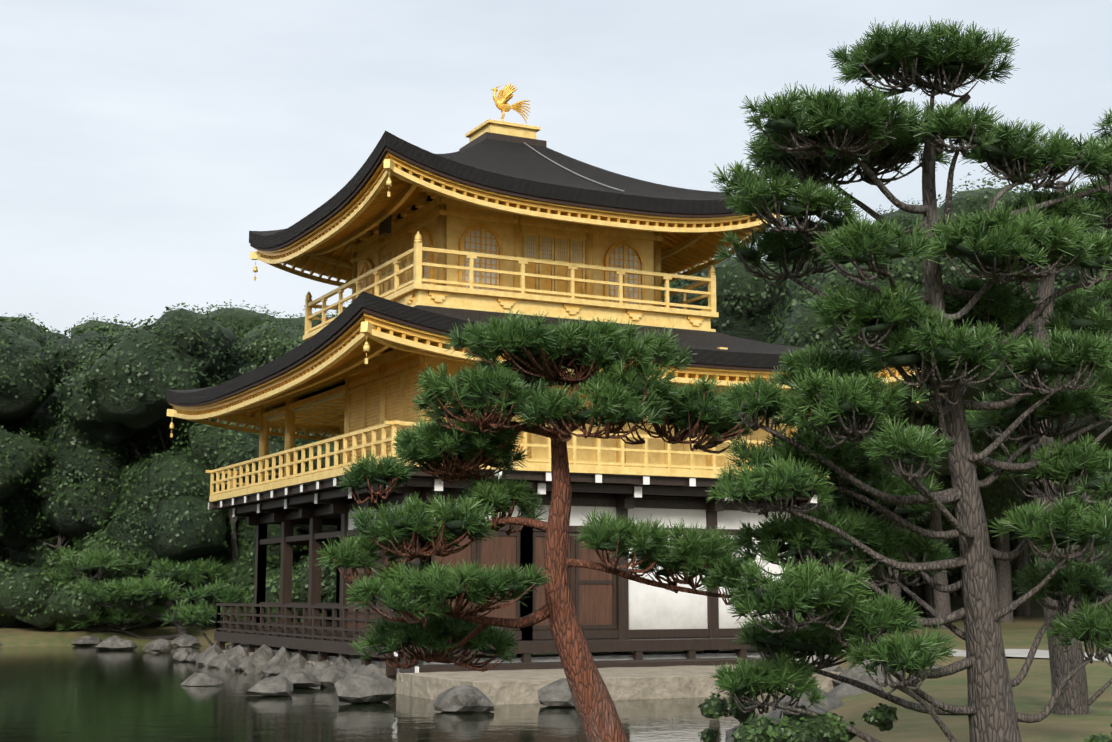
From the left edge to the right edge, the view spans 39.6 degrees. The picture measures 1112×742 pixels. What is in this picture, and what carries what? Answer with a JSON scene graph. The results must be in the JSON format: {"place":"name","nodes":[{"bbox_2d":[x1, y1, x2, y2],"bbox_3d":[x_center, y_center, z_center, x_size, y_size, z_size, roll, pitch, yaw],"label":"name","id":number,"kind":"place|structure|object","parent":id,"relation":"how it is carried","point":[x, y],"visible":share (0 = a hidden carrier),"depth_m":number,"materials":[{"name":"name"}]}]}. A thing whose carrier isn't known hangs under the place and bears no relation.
{"place":"outdoors","nodes":[
{"label":"outdoors","id":0,"kind":"place"},
{"bbox_2d":[0,646,786,741],"bbox_3d":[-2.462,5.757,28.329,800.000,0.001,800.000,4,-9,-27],"label":"pond water","id":1,"kind":"structure","parent":0,"point":[72,694],"depth_m":21.80,"materials":[{"name":"green liquid"}]},
{"bbox_2d":[205,340,867,501],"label":"pavilion floor","id":2,"kind":"structure","parent":0,"point":[365,408],"depth_m":31.08,"materials":[{"name":"gold metal"}]},
{"bbox_2d":[166,291,920,441],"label":"pavilion roof","id":3,"kind":"structure","parent":2,"relation":"on","point":[363,327],"depth_m":30.23,"materials":[{"name":"black"}]},
{"bbox_2d":[303,119,718,356],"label":"pavilion floor","id":4,"kind":"structure","parent":3,"relation":"on","point":[441,251],"depth_m":33.73,"materials":[{"name":"gold metal"}]},
{"bbox_2d":[249,130,782,288],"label":"pavilion roof","id":5,"kind":"structure","parent":4,"relation":"on","point":[394,175],"depth_m":33.34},
{"bbox_2d":[491,83,530,122],"bbox_3d":[-1.082,-6.312,37.009,0.547,1.068,0.990,-7,-11,39],"label":"phoenix statue","id":6,"kind":"object","parent":5,"relation":"on","point":[505,95],"visible":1,"depth_m":36.87,"materials":[{"name":"gold metal"}]},
{"bbox_2d":[524,142,623,191],"bbox_3d":[0.263,-4.728,35.179,3.191,1.878,0.128,-7,-11,40],"label":"lightning rod cable","id":7,"kind":"object","parent":5,"relation":"attached to","point":[572,171],"visible":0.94,"depth_m":34.94,"materials":[{"name":"metal"}]},
{"bbox_2d":[0,470,1111,741],"bbox_3d":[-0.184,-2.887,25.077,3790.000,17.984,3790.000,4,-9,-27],"label":"terrain","id":8,"kind":"structure","parent":0,"point":[1032,692],"depth_m":20.39,"materials":[{"name":"green plant"}]},
{"bbox_2d":[33,546,233,639],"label":"shore pine","id":9,"kind":"object","parent":8,"relation":"on","point":[181,568],"depth_m":49.91,"materials":[{"name":"green plant"}]},
{"bbox_2d":[53,561,224,628],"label":"shrub foliage","id":10,"kind":"object","parent":9,"relation":"attached to","point":[126,621],"visible":0.31,"depth_m":49.88,"materials":[{"name":"green plant"}]},
{"bbox_2d":[161,577,276,644],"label":"shore pine","id":11,"kind":"object","parent":8,"relation":"on","point":[218,589],"depth_m":45.82,"materials":[{"name":"green plant"}]},
{"bbox_2d":[174,593,251,626],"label":"shrub foliage","id":12,"kind":"object","parent":11,"relation":"attached to","point":[216,600],"visible":0.44,"depth_m":45.70,"materials":[{"name":"green plant"}]},
{"bbox_2d":[0,634,941,741],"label":"stone embankment","id":13,"kind":"structure","parent":8,"relation":"on","point":[452,692],"depth_m":25.09,"materials":[{"name":"grey stone"}]},
{"bbox_2d":[208,467,823,686],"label":"pavilion floor","id":14,"kind":"structure","parent":13,"relation":"on","point":[620,617],"depth_m":30.54,"materials":[{"name":"brown wood"}]},
{"bbox_2d":[314,310,766,741],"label":"pine","id":15,"kind":"object","parent":8,"relation":"on","point":[533,398],"depth_m":12.24,"materials":[{"name":"green plant"}]},
{"bbox_2d":[337,341,752,654],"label":"pine needles","id":16,"kind":"object","parent":15,"relation":"attached to","point":[454,525],"visible":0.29,"depth_m":12.16,"materials":[{"name":"green plant"}]},
{"bbox_2d":[0,170,1111,741],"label":"forest","id":17,"kind":"object","parent":8,"relation":"on","point":[64,420],"depth_m":52.03,"materials":[{"name":"green plant"}]},
{"bbox_2d":[706,15,1111,741],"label":"pine","id":18,"kind":"object","parent":8,"relation":"on","point":[992,229],"depth_m":11.25,"materials":[{"name":"green plant"}]},
{"bbox_2d":[964,108,1111,714],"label":"pine","id":19,"kind":"object","parent":8,"relation":"on","point":[1073,699],"depth_m":15.64,"materials":[{"name":"green plant"}]},
{"bbox_2d":[977,197,1111,653],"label":"pine needles","id":20,"kind":"object","parent":19,"relation":"attached to","point":[1102,562],"visible":0.12,"depth_m":15.78,"materials":[{"name":"green plant"}]},
{"bbox_2d":[0,0,1111,337],"label":"sky","id":21,"kind":"structure","parent":0,"point":[143,143],"materials":[{"name":"white"}]},
{"bbox_2d":[842,648,1111,661],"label":"garden path","id":22,"kind":"structure","parent":0,"point":[1024,653],"depth_m":28.75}
]}

